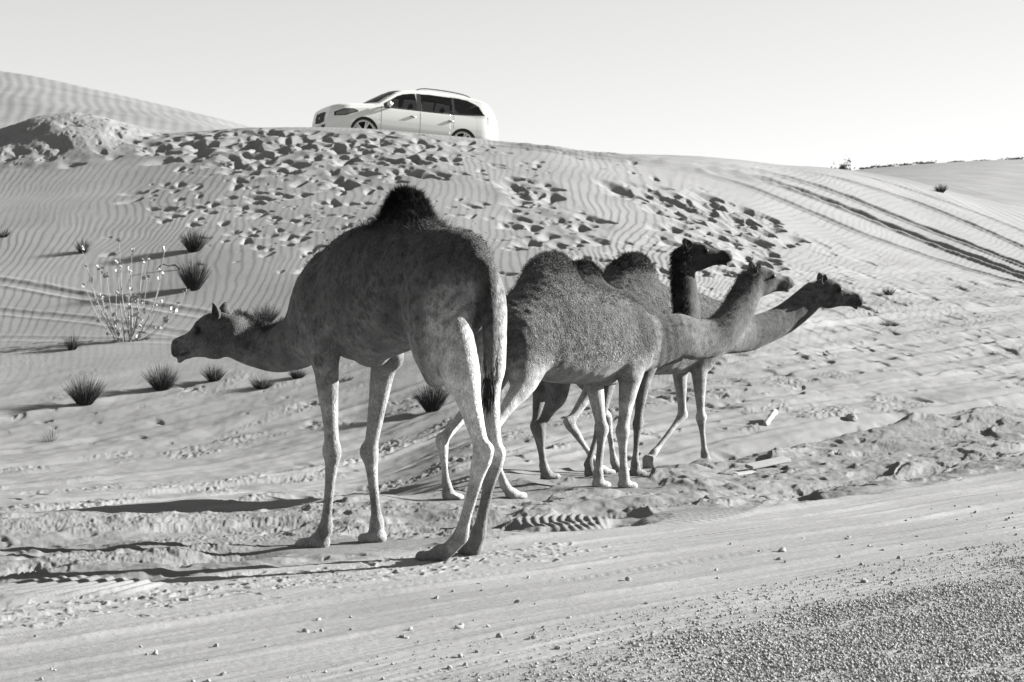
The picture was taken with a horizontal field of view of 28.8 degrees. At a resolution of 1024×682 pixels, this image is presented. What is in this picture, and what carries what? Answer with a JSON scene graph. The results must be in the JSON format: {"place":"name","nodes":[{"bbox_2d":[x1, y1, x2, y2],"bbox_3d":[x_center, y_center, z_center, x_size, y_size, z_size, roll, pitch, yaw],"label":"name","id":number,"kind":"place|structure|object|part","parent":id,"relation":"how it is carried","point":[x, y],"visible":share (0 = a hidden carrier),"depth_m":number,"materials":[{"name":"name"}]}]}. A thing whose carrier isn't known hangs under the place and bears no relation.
{"place":"outdoors","nodes":[
{"label":"outdoors","id":0,"kind":"place"},
{"bbox_2d":[157,264,179,269],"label":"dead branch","id":1,"kind":"object","parent":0,"point":[169,265],"visible":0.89,"depth_m":35.69,"materials":[{"name":"grey wood"}]},
{"bbox_2d":[0,71,1023,681],"bbox_3d":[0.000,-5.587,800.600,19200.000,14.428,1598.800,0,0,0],"label":"sand ground","id":2,"kind":"structure","parent":0,"point":[178,519],"depth_m":24.27,"materials":[{"name":"grey sand"}]},
{"bbox_2d":[0,228,12,236],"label":"grass tuft","id":3,"kind":"object","parent":2,"relation":"on","point":[4,234],"visible":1,"depth_m":38.07,"materials":[{"name":"grey plant"}]},
{"bbox_2d":[43,429,60,441],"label":"grass tuft","id":4,"kind":"object","parent":2,"relation":"on","point":[50,438],"visible":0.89,"depth_m":24.93,"materials":[{"name":"grey plant"}]},
{"bbox_2d":[62,333,81,349],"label":"grass tuft","id":5,"kind":"object","parent":2,"relation":"on","point":[70,345],"visible":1,"depth_m":30.82,"materials":[{"name":"plant"}]},
{"bbox_2d":[72,238,92,253],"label":"grass tuft","id":6,"kind":"object","parent":2,"relation":"on","point":[85,246],"visible":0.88,"depth_m":36.93,"materials":[{"name":"plant"}]},
{"bbox_2d":[61,372,106,405],"bbox_3d":[-5.797,0.625,27.039,0.676,0.499,0.692,0,0,-39],"label":"grass tuft","id":7,"kind":"object","parent":2,"relation":"on","point":[90,396],"visible":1,"depth_m":26.98,"materials":[{"name":"grey plant"}]},
{"bbox_2d":[80,238,190,341],"bbox_3d":[-5.960,-0.782,31.364,1.710,1.688,0.736,0,0,-3],"label":"leafy shrub","id":8,"kind":"object","parent":2,"relation":"on","point":[135,315],"visible":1,"depth_m":31.38,"materials":[{"name":"grey plant"}]},
{"bbox_2d":[140,362,182,390],"bbox_3d":[-4.931,0.477,28.035,0.694,0.456,0.634,0,0,0],"label":"grass tuft","id":9,"kind":"object","parent":2,"relation":"on","point":[163,382],"visible":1,"depth_m":27.97,"materials":[{"name":"grey plant"}]},
{"bbox_2d":[173,253,213,290],"bbox_3d":[-5.505,-1.210,34.422,0.777,0.686,0.829,0,0,0],"label":"grass tuft","id":10,"kind":"object","parent":2,"relation":"on","point":[192,280],"visible":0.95,"depth_m":34.33,"materials":[{"name":"plant"}]},
{"bbox_2d":[178,228,210,251],"bbox_3d":[-5.883,-1.903,36.883,0.690,0.524,0.731,0,0,0],"label":"grass tuft","id":11,"kind":"object","parent":2,"relation":"on","point":[195,245],"visible":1,"depth_m":36.81,"materials":[{"name":"grey plant"}]},
{"bbox_2d":[199,362,225,381],"bbox_3d":[-4.268,0.437,28.483,0.438,0.312,0.457,0,0,0],"label":"grass tuft","id":12,"kind":"object","parent":2,"relation":"on","point":[213,375],"visible":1,"depth_m":28.44,"materials":[{"name":"grey plant"}]},
{"bbox_2d":[250,374,275,388],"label":"grass tuft","id":13,"kind":"object","parent":2,"relation":"on","point":[264,383],"visible":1,"depth_m":27.91,"materials":[{"name":"grey plant"}]},
{"bbox_2d":[247,300,281,322],"bbox_3d":[-4.011,-0.480,32.221,0.626,0.430,0.617,0,0,26],"label":"grass tuft","id":14,"kind":"object","parent":2,"relation":"on","point":[265,315],"visible":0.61,"depth_m":32.16,"materials":[{"name":"plant"}]},
{"bbox_2d":[288,369,308,378],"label":"grass tuft","id":15,"kind":"object","parent":2,"relation":"on","point":[298,374],"visible":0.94,"depth_m":28.46,"materials":[{"name":"plant"}]},
{"bbox_2d":[171,182,506,561],"bbox_3d":[-0.942,0.163,12.207,0.752,2.236,3.195,0,0,-40],"label":"camel","id":16,"kind":"object","parent":2,"relation":"on","point":[392,282],"visible":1,"depth_m":11.60,"materials":[{"name":"black"}]},
{"bbox_2d":[339,373,354,380],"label":"grass tuft","id":17,"kind":"object","parent":2,"relation":"on","point":[350,377],"visible":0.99,"depth_m":28.28,"materials":[{"name":"grey plant"}]},
{"bbox_2d":[312,88,497,139],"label":"parked car","id":18,"kind":"object","parent":2,"relation":"on","point":[424,112],"visible":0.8,"depth_m":51.75,"materials":[{"name":"grey paint"}]},
{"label":"side window","id":19,"kind":"part","parent":18,"relation":"part of","materials":[{"name":"black glass"}]},
{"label":"side window","id":20,"kind":"part","parent":18,"relation":"part of","materials":[{"name":"black glass"}]},
{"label":"side window","id":21,"kind":"part","parent":18,"relation":"part of","materials":[{"name":"black glass"}]},
{"bbox_2d":[412,383,450,411],"bbox_3d":[-1.037,0.692,25.925,0.628,0.464,0.635,0,0,0],"label":"grass tuft","id":22,"kind":"object","parent":2,"relation":"on","point":[432,402],"visible":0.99,"depth_m":25.83,"materials":[{"name":"plant"}]},
{"bbox_2d":[496,633,502,637],"bbox_3d":[-0.052,1.230,8.265,0.032,0.034,0.022,29,12,-35],"label":"pebble","id":23,"kind":"object","parent":2,"relation":"on","point":[499,635],"visible":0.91,"depth_m":8.26,"materials":[{"name":"stone"}]},
{"bbox_2d":[435,249,793,499],"bbox_3d":[0.892,0.245,16.967,0.807,2.030,4.112,0,0,43],"label":"camel","id":24,"kind":"object","parent":2,"relation":"on","point":[567,323],"visible":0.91,"depth_m":16.38,"materials":[{"name":"black"}]},
{"bbox_2d":[508,238,731,478],"bbox_3d":[0.883,0.143,18.004,2.708,2.216,0.701,0,0,-45],"label":"camel","id":25,"kind":"object","parent":2,"relation":"on","point":[688,259],"visible":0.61,"depth_m":18.02,"materials":[{"name":"black"}]},
{"bbox_2d":[563,249,862,474],"bbox_3d":[1.911,0.207,20.007,4.251,2.200,0.790,0,0,-42],"label":"camel","id":26,"kind":"object","parent":2,"relation":"on","point":[633,271],"visible":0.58,"depth_m":19.78,"materials":[{"name":"black"}]},
{"bbox_2d":[733,470,755,474],"bbox_3d":[2.183,1.237,18.673,0.283,0.020,0.056,-3,14,-45],"label":"wood scrap","id":27,"kind":"object","parent":2,"relation":"on","point":[745,472],"visible":1,"depth_m":18.65,"materials":[{"name":"white wood"}]},
{"bbox_2d":[745,456,790,469],"bbox_3d":[2.444,1.163,19.007,0.547,0.035,0.112,-8,17,-40],"label":"plank","id":28,"kind":"object","parent":2,"relation":"on","point":[767,462],"visible":1,"depth_m":18.97,"materials":[{"name":"white wood"}]},
{"bbox_2d":[762,409,777,425],"bbox_3d":[3.092,0.929,23.917,0.089,0.218,0.552,0,0,21],"label":"bleached stick","id":29,"kind":"object","parent":2,"relation":"on","point":[771,416],"visible":1,"depth_m":23.93,"materials":[{"name":"white wood"}]},
{"bbox_2d":[778,547,785,551],"bbox_3d":[1.589,1.231,11.721,0.054,0.037,0.044,0,0,-30],"label":"stone","id":30,"kind":"object","parent":2,"relation":"on","point":[782,549],"visible":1,"depth_m":11.71,"materials":[{"name":"white stone"}]},
{"bbox_2d":[831,155,851,169],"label":"desert shrub","id":31,"kind":"object","parent":2,"relation":"on","point":[844,167],"visible":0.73,"depth_m":136.42,"materials":[{"name":"grey plant"}]},
{"bbox_2d":[845,413,857,421],"bbox_3d":[4.147,0.947,24.332,0.125,0.123,0.164,0,0,-22],"label":"stone","id":32,"kind":"object","parent":2,"relation":"on","point":[852,417],"visible":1,"depth_m":24.27,"materials":[{"name":"grey stone"}]},
{"bbox_2d":[871,164,894,167],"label":"desert shrub","id":33,"kind":"object","parent":2,"relation":"on","point":[890,165],"visible":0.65,"depth_m":137.62,"materials":[{"name":"grey plant"}]},
{"bbox_2d":[882,287,895,294],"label":"grass tuft","id":34,"kind":"object","parent":2,"relation":"on","point":[888,292],"visible":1,"depth_m":38.17,"materials":[{"name":"plant"}]},
{"bbox_2d":[879,320,899,325],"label":"grass tuft","id":35,"kind":"object","parent":2,"relation":"on","point":[893,324],"visible":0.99,"depth_m":34.91,"materials":[{"name":"grey plant"}]},
{"bbox_2d":[912,160,936,163],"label":"desert shrub","id":36,"kind":"object","parent":2,"relation":"on","point":[921,162],"visible":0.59,"depth_m":138.63,"materials":[{"name":"grey plant"}]},
{"bbox_2d":[934,182,946,192],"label":"desert bush","id":37,"kind":"object","parent":2,"relation":"on","point":[943,190],"visible":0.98,"depth_m":57.75,"materials":[{"name":"black plant"}]},
{"bbox_2d":[998,156,1023,159],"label":"desert shrub","id":38,"kind":"object","parent":2,"relation":"on","point":[1018,157],"visible":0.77,"depth_m":139.26,"materials":[{"name":"grey plant"}]},
{"bbox_2d":[0,0,1023,169],"label":"sky","id":39,"kind":"structure","parent":0,"point":[814,83],"materials":[{"name":"white"}]},
{"bbox_2d":[253,539,1023,681],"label":"gravel","id":40,"kind":"structure","parent":0,"point":[946,620],"depth_m":8.07,"materials":[{"name":"grey gravel"}]}
]}

